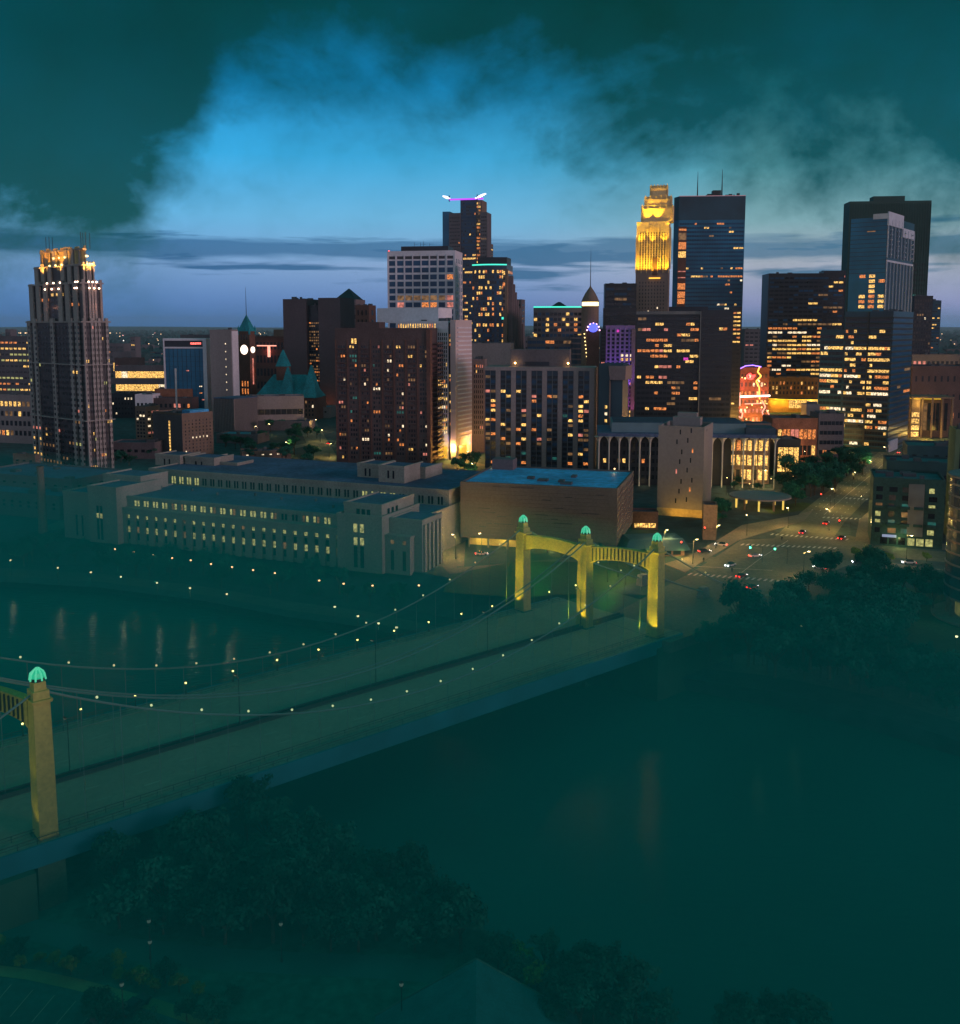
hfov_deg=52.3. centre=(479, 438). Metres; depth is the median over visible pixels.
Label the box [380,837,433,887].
tree
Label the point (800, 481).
tree
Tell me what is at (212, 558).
tree
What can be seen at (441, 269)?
window
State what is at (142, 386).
window
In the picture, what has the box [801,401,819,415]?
grey hall
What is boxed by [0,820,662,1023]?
ground
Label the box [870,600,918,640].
tree
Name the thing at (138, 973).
pale tree
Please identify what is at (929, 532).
window
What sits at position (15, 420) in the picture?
office block
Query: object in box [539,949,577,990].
tree
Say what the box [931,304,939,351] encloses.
window
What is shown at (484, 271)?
window
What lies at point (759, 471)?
window
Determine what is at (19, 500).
dark mill building
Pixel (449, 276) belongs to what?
window
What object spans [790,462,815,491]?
tree
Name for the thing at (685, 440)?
slit windowed tower
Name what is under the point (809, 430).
window
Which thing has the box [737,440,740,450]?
window
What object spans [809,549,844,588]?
tree
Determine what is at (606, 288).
window
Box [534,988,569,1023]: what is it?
tree
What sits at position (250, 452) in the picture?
tree
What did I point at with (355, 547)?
window
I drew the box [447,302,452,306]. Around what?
window
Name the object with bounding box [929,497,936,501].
window
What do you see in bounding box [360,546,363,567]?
window
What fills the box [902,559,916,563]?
car
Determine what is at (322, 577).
tree
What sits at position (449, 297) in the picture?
window
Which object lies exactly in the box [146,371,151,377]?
window
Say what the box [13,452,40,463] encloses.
yellow lamp house
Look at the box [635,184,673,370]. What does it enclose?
gold crowned tower
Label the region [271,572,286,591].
tree
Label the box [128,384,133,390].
window
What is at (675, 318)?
window
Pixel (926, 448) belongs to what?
stepped dark roof block
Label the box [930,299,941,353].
end tower
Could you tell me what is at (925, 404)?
window
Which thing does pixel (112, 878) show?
tree
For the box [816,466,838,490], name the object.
tree
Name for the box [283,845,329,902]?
tree
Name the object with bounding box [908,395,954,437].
lit portico hall
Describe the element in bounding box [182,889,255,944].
tree
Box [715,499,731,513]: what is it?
tree
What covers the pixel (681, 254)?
window
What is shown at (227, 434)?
tree
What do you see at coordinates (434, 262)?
window
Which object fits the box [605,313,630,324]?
window
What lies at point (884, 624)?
tree
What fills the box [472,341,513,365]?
flat roofed office
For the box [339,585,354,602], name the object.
tree
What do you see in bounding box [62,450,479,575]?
post office
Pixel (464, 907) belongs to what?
tree
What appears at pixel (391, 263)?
window
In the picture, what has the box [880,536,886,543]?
window
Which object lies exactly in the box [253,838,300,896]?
tree
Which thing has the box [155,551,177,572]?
tree
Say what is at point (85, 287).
window
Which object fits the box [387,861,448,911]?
tree
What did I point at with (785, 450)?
window
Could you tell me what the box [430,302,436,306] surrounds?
window
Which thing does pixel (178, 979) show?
pale tree
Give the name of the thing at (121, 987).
island lamp
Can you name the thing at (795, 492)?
tree
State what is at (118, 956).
pale tree
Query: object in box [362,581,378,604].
tree
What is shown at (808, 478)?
tree
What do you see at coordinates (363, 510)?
window
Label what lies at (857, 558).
tree
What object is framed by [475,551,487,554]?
car
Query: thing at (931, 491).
window
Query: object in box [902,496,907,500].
window
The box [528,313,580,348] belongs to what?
window
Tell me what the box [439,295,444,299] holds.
window
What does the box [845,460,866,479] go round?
tree
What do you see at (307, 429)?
tree
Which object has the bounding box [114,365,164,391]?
office terrace
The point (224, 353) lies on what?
concrete slab tower
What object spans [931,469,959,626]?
curved glass tower
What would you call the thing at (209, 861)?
tree
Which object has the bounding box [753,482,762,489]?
tree
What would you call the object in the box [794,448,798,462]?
window
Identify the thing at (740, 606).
tree
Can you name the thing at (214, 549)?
tree
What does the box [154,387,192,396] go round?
orange lit terrace
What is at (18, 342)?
window
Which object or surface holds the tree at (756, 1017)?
on the ground at (268, 998)
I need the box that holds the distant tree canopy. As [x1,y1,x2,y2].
[1,329,959,392]
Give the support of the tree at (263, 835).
on the ground at (268, 998)
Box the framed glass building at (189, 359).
[163,338,211,410]
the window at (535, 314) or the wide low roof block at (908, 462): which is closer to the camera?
the wide low roof block at (908, 462)
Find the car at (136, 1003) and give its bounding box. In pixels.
[117,992,151,1018]
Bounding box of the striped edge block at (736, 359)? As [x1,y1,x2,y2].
[729,306,741,418]
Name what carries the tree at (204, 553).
on the ground at (850, 708)
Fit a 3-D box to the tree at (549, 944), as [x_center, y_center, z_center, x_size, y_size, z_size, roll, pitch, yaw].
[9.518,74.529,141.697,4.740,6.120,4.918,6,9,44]
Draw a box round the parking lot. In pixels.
[0,977,186,1023]
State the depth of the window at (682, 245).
1091.78 m
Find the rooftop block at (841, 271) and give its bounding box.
[819,270,845,328]
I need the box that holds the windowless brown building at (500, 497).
[460,457,633,551]
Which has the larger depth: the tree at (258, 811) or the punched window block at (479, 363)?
the punched window block at (479, 363)
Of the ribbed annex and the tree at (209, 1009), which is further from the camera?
the ribbed annex
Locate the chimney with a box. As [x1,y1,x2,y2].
[36,466,47,533]
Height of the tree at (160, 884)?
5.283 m
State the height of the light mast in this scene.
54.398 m
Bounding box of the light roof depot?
[323,405,335,417]
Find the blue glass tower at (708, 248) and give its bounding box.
[672,169,745,364]
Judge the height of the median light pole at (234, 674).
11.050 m
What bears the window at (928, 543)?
in the dark apartment block at (903, 504)
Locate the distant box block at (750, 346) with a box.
[741,328,759,365]
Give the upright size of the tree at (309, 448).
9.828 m
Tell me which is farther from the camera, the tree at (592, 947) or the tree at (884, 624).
the tree at (884, 624)
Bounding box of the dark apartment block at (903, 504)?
[868,468,945,549]
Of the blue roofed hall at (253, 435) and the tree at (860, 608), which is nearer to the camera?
the tree at (860, 608)
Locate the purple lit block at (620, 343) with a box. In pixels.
[604,324,635,416]
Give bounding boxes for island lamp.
[119,980,124,1023]
[146,918,151,958]
[147,938,151,980]
[279,921,282,962]
[399,980,403,1010]
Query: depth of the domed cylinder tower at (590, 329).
785.45 m
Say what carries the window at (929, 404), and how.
in the lit portico hall
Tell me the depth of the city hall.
888.90 m
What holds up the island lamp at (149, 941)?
on the ground at (268, 998)
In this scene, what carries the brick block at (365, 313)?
on the ground at (850, 708)
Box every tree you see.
[0,934,5,944]
[1,935,30,954]
[13,954,26,967]
[32,951,46,962]
[44,949,60,965]
[59,955,80,974]
[67,943,92,962]
[80,538,94,547]
[80,984,113,1008]
[81,991,128,1023]
[84,868,155,928]
[88,827,140,883]
[102,870,137,891]
[110,947,126,967]
[112,965,125,981]
[114,452,121,460]
[116,450,126,458]
[117,546,136,557]
[121,547,145,575]
[122,454,137,465]
[131,966,152,987]
[133,852,199,919]
[136,879,165,905]
[138,893,181,934]
[140,553,158,576]
[141,544,155,551]
[145,977,161,991]
[148,955,180,983]
[151,826,181,880]
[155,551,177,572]
[159,541,180,554]
[161,807,206,852]
[163,851,191,881]
[164,806,231,842]
[167,972,188,992]
[169,819,227,881]
[172,552,190,568]
[173,992,198,1020]
[176,880,226,936]
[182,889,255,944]
[187,844,243,893]
[191,980,205,995]
[191,994,232,1023]
[195,549,210,574]
[203,552,220,570]
[203,863,260,918]
[206,545,219,554]
[206,565,236,588]
[218,554,236,566]
[219,433,230,445]
[220,436,230,447]
[221,982,243,999]
[223,774,272,840]
[229,435,237,448]
[234,437,244,448]
[236,891,264,933]
[240,797,295,834]
[243,441,255,448]
[245,448,254,455]
[245,866,300,943]
[246,561,263,575]
[251,562,267,572]
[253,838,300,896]
[255,815,305,847]
[256,817,315,859]
[258,856,317,923]
[259,564,278,584]
[264,419,274,431]
[264,818,301,847]
[269,442,278,448]
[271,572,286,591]
[277,441,290,446]
[278,561,295,571]
[280,445,292,458]
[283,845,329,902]
[284,427,294,435]
[284,837,338,865]
[287,435,299,454]
[289,805,329,845]
[291,422,302,436]
[291,429,302,436]
[294,815,335,844]
[300,426,312,436]
[300,555,320,570]
[301,452,313,459]
[301,902,357,951]
[302,444,313,458]
[308,573,325,585]
[309,445,321,455]
[311,820,366,861]
[313,426,321,434]
[326,890,381,934]
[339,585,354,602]
[340,908,375,952]
[344,882,416,940]
[355,850,412,885]
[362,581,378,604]
[366,873,393,917]
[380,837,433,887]
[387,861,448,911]
[389,890,426,934]
[392,904,434,952]
[409,893,460,943]
[425,878,462,918]
[432,883,488,952]
[450,457,466,469]
[458,453,468,467]
[464,461,477,470]
[467,451,479,468]
[469,452,481,470]
[474,928,518,969]
[502,950,540,982]
[503,939,534,967]
[521,959,549,991]
[526,925,561,963]
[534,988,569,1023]
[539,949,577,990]
[540,961,577,999]
[548,962,604,1013]
[555,976,598,1023]
[557,949,613,996]
[560,939,587,968]
[575,988,611,1022]
[578,946,624,988]
[580,939,624,984]
[585,981,641,1023]
[613,951,662,1019]
[633,985,680,1023]
[692,618,727,661]
[711,1003,748,1023]
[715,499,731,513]
[715,608,751,647]
[717,501,725,520]
[717,513,727,520]
[717,578,771,640]
[719,988,752,1023]
[725,999,766,1023]
[729,610,768,667]
[730,481,738,488]
[733,476,745,485]
[736,603,774,624]
[750,622,799,677]
[750,1002,789,1023]
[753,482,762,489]
[757,986,798,1023]
[767,587,796,607]
[769,575,811,605]
[772,472,795,486]
[778,453,797,478]
[781,481,804,499]
[783,987,833,1023]
[784,487,806,505]
[785,621,833,669]
[786,598,824,655]
[786,612,828,661]
[789,1007,832,1023]
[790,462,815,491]
[790,476,807,485]
[793,570,820,590]
[799,454,819,463]
[801,472,824,496]
[802,471,824,494]
[807,614,862,678]
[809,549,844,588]
[810,462,827,489]
[810,600,856,620]
[815,570,852,590]
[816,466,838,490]
[816,477,833,492]
[816,605,859,626]
[818,451,833,463]
[818,643,879,684]
[819,455,836,463]
[823,470,844,493]
[823,599,862,614]
[825,458,849,487]
[830,445,850,459]
[832,568,879,594]
[837,448,861,475]
[840,591,892,613]
[844,562,880,579]
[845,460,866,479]
[845,608,877,628]
[849,445,870,472]
[851,548,859,553]
[852,603,893,628]
[853,547,875,561]
[855,451,872,474]
[859,544,890,567]
[859,555,883,571]
[864,613,907,636]
[866,567,901,588]
[870,586,920,625]
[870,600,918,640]
[876,581,911,619]
[885,552,894,559]
[887,564,904,571]
[893,569,911,597]
[904,563,937,580]
[906,572,928,592]
[917,577,943,607]
[922,552,931,561]
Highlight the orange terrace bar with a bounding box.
[763,414,817,462]
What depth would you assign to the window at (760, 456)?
524.10 m
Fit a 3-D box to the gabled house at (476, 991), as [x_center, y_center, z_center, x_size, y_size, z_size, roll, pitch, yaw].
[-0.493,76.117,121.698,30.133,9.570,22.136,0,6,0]
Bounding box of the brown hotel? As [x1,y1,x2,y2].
[152,408,213,453]
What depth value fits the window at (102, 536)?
385.31 m
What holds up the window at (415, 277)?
in the grid office tower at (420, 276)
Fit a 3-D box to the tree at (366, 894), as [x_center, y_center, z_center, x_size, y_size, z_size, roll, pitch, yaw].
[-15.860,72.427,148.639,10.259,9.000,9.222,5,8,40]
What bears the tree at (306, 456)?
on the ground at (850, 708)
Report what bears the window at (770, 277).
in the wide lit office
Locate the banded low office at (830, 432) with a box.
[810,409,844,462]
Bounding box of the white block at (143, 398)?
[135,392,159,405]
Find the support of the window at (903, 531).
in the dark apartment block at (903, 504)
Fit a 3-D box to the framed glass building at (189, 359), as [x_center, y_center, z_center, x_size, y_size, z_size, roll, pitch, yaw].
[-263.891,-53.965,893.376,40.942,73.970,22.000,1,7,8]
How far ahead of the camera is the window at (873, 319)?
663.98 m
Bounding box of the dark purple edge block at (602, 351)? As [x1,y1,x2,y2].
[599,328,605,363]
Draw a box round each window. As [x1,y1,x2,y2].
[0,342,29,384]
[28,287,113,466]
[76,515,77,534]
[81,515,83,535]
[96,506,99,538]
[97,461,442,544]
[100,506,103,539]
[115,371,121,377]
[116,384,121,390]
[121,371,127,377]
[122,384,127,390]
[128,371,133,377]
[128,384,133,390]
[134,371,139,377]
[134,384,139,390]
[140,371,145,377]
[140,384,145,390]
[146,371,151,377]
[146,384,152,390]
[152,371,157,377]
[158,371,163,377]
[252,358,253,383]
[259,409,263,414]
[264,409,269,414]
[270,409,274,414]
[292,409,297,413]
[309,325,319,386]
[338,345,426,459]
[353,523,356,531]
[354,546,357,567]
[360,524,363,532]
[360,538,363,545]
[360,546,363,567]
[389,256,461,327]
[389,261,394,265]
[389,282,394,286]
[391,550,393,569]
[398,302,403,306]
[403,551,405,570]
[405,268,411,272]
[413,268,420,272]
[413,275,420,279]
[414,295,420,299]
[422,295,428,299]
[422,302,428,306]
[430,260,436,264]
[430,281,436,285]
[430,295,436,299]
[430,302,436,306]
[438,333,446,425]
[439,267,444,271]
[439,274,444,278]
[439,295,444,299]
[447,274,452,278]
[447,288,452,292]
[447,295,452,299]
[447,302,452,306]
[450,202,485,319]
[472,270,502,341]
[486,375,588,464]
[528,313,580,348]
[603,442,657,478]
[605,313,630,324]
[606,288,634,304]
[607,330,629,404]
[636,317,731,415]
[639,232,665,308]
[673,551,680,554]
[677,292,684,297]
[677,299,684,303]
[678,242,685,248]
[678,251,685,257]
[678,283,684,289]
[679,233,685,239]
[680,223,743,308]
[736,455,739,464]
[736,469,739,477]
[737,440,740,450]
[747,455,750,464]
[747,470,750,479]
[748,440,751,450]
[758,455,761,464]
[758,470,761,479]
[759,441,762,450]
[765,455,767,465]
[767,277,842,377]
[777,447,782,470]
[783,447,787,470]
[788,447,792,471]
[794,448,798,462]
[795,429,798,437]
[799,429,802,438]
[803,429,806,438]
[807,446,810,454]
[808,429,810,438]
[812,429,815,438]
[819,318,911,446]
[876,486,882,490]
[876,494,882,498]
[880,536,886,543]
[887,528,895,532]
[889,487,897,491]
[889,495,895,499]
[889,537,895,544]
[898,538,904,544]
[900,529,906,533]
[901,512,907,516]
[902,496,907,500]
[907,538,913,545]
[911,419,918,423]
[911,425,918,429]
[911,432,917,436]
[912,412,918,416]
[913,263,925,294]
[913,299,930,353]
[916,539,923,545]
[923,403,926,429]
[925,539,932,546]
[927,403,930,429]
[927,530,933,535]
[928,514,934,518]
[929,489,934,493]
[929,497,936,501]
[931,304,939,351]
[932,403,935,429]
[935,403,939,430]
[943,403,947,430]
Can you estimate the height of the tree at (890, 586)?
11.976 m
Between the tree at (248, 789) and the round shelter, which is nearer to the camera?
the tree at (248, 789)
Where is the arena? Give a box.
[113,438,163,458]
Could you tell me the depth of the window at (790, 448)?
544.44 m
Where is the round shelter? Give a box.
[729,490,790,511]
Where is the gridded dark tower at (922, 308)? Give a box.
[911,295,932,353]
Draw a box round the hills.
[0,326,959,329]
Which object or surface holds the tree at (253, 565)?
on the ground at (850, 708)
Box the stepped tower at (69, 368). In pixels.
[25,232,114,467]
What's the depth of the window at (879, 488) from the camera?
375.75 m
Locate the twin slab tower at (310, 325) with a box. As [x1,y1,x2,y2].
[283,297,354,404]
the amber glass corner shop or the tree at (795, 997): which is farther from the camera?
the amber glass corner shop
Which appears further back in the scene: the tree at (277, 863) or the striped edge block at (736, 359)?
the striped edge block at (736, 359)
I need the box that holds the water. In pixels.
[0,587,959,1023]
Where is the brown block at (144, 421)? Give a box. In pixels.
[135,403,159,438]
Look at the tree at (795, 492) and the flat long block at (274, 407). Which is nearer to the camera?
the tree at (795, 492)
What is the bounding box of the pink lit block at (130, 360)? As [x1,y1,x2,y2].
[114,356,144,365]
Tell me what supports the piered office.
on the ground at (850, 708)
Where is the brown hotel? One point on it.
(184, 430)
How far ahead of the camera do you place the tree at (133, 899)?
150.50 m
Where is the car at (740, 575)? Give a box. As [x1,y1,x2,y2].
[736,572,747,577]
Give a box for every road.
[0,919,444,982]
[48,420,945,653]
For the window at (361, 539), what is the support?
in the post office
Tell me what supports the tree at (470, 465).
on the ground at (850, 708)
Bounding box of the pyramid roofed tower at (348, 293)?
[337,289,364,321]
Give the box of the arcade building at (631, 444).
[594,416,779,487]
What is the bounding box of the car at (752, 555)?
[748,553,761,557]
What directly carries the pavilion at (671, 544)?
on the ground at (850, 708)
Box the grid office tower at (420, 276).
[387,241,462,327]
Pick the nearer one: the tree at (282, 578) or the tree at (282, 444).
the tree at (282, 578)
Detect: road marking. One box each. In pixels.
[0,984,162,1023]
[688,439,917,581]
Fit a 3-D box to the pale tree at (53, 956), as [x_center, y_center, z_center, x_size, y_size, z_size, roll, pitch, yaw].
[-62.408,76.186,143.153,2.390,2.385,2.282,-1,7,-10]
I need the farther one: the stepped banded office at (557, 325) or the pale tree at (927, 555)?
the stepped banded office at (557, 325)
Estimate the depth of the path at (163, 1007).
138.89 m
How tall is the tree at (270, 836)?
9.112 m
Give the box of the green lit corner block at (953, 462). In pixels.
[944,423,959,534]
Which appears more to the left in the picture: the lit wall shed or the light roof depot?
the lit wall shed
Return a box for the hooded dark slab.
[598,363,631,424]
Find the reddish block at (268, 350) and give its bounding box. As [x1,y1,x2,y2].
[255,329,283,392]
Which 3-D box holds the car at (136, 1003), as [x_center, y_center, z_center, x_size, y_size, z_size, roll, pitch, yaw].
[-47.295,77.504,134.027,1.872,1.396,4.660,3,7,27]
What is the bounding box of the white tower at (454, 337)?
[377,308,471,459]
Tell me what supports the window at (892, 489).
in the dark apartment block at (903, 504)
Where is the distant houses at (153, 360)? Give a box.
[0,332,959,384]
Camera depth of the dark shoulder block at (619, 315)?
944.01 m
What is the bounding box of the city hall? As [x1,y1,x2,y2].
[257,350,325,419]
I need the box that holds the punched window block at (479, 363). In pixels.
[472,356,486,452]
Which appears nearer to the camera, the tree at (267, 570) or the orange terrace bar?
the tree at (267, 570)
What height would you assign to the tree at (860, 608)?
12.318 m
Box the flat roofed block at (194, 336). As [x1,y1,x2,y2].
[180,334,239,384]
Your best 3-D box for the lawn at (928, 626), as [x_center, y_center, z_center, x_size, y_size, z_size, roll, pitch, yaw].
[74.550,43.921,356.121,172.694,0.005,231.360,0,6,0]
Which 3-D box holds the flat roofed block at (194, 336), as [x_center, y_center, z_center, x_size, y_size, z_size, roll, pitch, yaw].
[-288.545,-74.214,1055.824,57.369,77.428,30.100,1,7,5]
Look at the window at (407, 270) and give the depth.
900.93 m
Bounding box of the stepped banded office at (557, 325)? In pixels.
[527,302,581,365]
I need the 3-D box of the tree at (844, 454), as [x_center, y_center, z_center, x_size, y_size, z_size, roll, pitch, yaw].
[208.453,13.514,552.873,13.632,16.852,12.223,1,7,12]
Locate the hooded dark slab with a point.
(613, 389)
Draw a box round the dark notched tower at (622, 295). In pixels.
[603,282,636,307]
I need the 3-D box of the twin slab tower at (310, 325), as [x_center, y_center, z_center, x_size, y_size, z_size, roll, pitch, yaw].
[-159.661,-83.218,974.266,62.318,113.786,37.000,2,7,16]
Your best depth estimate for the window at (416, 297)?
902.25 m
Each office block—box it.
[0,334,29,393]
[0,392,32,443]
[635,307,732,417]
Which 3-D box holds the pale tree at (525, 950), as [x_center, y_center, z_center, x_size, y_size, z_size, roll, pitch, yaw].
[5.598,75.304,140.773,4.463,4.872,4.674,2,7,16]
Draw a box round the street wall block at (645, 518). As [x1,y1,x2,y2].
[631,508,657,529]
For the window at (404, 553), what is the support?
in the post office
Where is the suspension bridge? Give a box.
[0,515,774,932]
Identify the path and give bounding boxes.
[0,568,959,722]
[0,965,220,1023]
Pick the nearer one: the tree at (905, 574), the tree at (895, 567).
the tree at (905, 574)
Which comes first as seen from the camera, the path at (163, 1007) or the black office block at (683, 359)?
the path at (163, 1007)
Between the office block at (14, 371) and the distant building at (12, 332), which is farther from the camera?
the distant building at (12, 332)
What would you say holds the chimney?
on the ground at (850, 708)
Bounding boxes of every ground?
[0,330,959,756]
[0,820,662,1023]
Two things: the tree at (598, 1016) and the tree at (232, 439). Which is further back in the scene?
the tree at (232, 439)
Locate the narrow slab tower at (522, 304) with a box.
[517,299,524,348]
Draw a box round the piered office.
[484,349,597,468]
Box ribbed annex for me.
[213,395,257,431]
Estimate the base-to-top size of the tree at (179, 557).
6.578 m
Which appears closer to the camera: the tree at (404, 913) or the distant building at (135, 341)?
the tree at (404, 913)
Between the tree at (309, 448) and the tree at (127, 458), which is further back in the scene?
the tree at (309, 448)
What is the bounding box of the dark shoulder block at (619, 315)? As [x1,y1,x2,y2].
[603,306,636,412]
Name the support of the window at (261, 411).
in the flat long block at (274, 407)
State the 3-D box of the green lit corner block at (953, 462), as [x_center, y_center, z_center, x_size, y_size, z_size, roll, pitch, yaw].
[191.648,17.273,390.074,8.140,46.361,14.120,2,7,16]
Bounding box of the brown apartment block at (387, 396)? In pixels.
[335,322,443,462]
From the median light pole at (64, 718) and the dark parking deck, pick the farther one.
the dark parking deck
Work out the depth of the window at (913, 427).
742.53 m
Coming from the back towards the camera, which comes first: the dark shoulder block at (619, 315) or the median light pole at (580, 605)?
the dark shoulder block at (619, 315)
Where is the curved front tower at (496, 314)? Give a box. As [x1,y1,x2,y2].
[472,257,523,348]
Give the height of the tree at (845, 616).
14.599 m
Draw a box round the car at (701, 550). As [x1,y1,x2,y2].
[698,548,710,552]
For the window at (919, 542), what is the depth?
373.19 m
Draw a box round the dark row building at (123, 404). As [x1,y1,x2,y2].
[111,391,154,417]
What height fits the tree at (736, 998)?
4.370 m
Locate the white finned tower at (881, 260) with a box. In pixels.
[847,211,914,311]
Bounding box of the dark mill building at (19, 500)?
[0,483,66,519]
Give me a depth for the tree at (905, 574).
303.01 m
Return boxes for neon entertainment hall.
[739,365,769,420]
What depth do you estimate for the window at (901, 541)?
375.29 m
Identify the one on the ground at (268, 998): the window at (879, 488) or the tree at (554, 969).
the tree at (554, 969)
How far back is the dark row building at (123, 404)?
903.75 m
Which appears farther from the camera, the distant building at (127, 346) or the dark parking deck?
the distant building at (127, 346)
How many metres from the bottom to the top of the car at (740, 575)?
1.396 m
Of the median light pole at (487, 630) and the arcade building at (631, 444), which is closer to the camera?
the median light pole at (487, 630)
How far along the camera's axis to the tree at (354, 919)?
144.46 m
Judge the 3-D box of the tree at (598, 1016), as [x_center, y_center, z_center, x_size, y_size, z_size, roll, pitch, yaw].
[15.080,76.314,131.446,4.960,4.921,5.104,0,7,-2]
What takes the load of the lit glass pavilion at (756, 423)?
on the ground at (850, 708)
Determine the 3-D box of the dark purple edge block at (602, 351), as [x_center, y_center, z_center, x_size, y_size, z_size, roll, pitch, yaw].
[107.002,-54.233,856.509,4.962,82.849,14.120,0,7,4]
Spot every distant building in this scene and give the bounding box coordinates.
[5,329,16,335]
[109,343,130,350]
[109,346,123,375]
[130,336,140,356]
[525,336,530,348]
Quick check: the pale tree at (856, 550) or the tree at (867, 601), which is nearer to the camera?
the tree at (867, 601)
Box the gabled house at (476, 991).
[373,958,577,1023]
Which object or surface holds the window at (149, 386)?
in the office terrace at (139, 378)
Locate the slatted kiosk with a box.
[702,501,717,539]
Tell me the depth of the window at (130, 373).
1000.90 m
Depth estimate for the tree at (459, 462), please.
556.11 m
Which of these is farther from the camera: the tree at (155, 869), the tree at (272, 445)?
the tree at (272, 445)
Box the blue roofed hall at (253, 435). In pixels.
[216,430,268,443]
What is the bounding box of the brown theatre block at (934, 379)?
[910,363,959,428]
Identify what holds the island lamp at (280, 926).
on the ground at (268, 998)
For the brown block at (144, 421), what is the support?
on the ground at (850, 708)
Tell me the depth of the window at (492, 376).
579.27 m
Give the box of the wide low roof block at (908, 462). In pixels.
[883,454,947,516]
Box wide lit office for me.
[759,272,844,377]
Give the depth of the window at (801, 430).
603.90 m
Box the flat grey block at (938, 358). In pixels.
[911,352,959,363]
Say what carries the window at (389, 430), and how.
in the brown apartment block at (387, 396)
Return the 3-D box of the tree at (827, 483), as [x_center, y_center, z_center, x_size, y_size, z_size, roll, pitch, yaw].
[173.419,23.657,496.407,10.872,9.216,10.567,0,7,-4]
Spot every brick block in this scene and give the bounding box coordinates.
[355,304,375,321]
[768,376,818,411]
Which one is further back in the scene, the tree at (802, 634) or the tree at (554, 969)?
the tree at (802, 634)
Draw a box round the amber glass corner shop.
[769,435,800,477]
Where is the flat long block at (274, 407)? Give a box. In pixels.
[246,394,303,420]
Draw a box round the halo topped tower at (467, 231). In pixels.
[443,193,490,319]
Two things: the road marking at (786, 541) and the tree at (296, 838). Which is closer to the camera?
the tree at (296, 838)
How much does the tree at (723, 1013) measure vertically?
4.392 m
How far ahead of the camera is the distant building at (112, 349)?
1647.69 m
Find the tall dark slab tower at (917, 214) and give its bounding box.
[841,196,931,326]
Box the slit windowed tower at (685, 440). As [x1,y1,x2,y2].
[657,412,712,517]
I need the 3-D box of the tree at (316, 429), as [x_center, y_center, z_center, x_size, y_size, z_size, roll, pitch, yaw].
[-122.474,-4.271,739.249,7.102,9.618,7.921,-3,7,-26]
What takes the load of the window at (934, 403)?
in the lit portico hall
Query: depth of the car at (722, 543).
376.24 m
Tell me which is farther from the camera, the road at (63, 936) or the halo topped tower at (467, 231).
the halo topped tower at (467, 231)
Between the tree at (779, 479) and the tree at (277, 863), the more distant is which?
the tree at (779, 479)
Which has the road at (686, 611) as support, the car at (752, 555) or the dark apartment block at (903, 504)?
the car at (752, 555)
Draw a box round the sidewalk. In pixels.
[665,510,945,574]
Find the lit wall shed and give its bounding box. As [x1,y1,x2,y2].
[240,446,290,458]
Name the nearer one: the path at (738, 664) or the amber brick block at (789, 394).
the path at (738, 664)
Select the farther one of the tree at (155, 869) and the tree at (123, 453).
the tree at (123, 453)
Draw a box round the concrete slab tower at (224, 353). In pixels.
[210,328,239,420]
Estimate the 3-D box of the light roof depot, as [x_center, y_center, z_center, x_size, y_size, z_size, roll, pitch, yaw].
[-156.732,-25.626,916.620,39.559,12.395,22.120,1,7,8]
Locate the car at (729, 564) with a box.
[724,562,735,566]
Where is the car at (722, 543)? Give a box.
[715,542,727,545]
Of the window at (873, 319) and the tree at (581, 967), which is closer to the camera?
the tree at (581, 967)
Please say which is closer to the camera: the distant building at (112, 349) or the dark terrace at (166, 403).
the dark terrace at (166, 403)
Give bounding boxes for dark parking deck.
[258,418,314,430]
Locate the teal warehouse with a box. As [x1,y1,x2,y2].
[0,462,123,488]
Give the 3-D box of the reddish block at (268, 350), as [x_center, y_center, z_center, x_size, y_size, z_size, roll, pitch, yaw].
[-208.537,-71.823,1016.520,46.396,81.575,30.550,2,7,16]
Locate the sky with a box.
[0,0,959,327]
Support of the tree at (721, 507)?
on the ground at (850, 708)
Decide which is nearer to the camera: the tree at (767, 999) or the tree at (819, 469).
the tree at (767, 999)
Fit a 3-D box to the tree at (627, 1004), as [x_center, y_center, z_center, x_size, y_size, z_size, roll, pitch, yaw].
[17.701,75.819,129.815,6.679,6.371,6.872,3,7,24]
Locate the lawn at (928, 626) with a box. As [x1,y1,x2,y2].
[443,502,959,668]
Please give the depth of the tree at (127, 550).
376.11 m
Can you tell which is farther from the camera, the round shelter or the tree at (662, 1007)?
the round shelter
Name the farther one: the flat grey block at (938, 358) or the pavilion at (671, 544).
the flat grey block at (938, 358)
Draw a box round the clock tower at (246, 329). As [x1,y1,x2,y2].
[237,287,256,395]
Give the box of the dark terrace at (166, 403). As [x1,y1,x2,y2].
[153,396,198,409]
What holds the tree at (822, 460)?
on the ground at (850, 708)
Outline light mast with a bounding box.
[174,368,177,408]
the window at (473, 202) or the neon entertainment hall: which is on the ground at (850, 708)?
the neon entertainment hall
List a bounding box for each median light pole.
[63,716,69,773]
[233,673,239,724]
[370,639,375,684]
[482,611,487,652]
[575,587,580,625]
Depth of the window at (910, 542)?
374.19 m
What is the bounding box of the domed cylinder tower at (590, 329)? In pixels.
[581,265,599,424]
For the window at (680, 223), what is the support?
in the blue glass tower at (708, 248)
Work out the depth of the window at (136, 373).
1000.53 m
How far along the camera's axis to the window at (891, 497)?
374.65 m
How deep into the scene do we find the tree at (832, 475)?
494.24 m
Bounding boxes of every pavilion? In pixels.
[617,533,689,555]
[742,421,770,425]
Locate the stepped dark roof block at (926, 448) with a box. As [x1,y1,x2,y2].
[902,440,948,456]
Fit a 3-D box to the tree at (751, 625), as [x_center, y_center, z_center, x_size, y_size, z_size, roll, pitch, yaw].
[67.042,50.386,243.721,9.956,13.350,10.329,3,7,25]

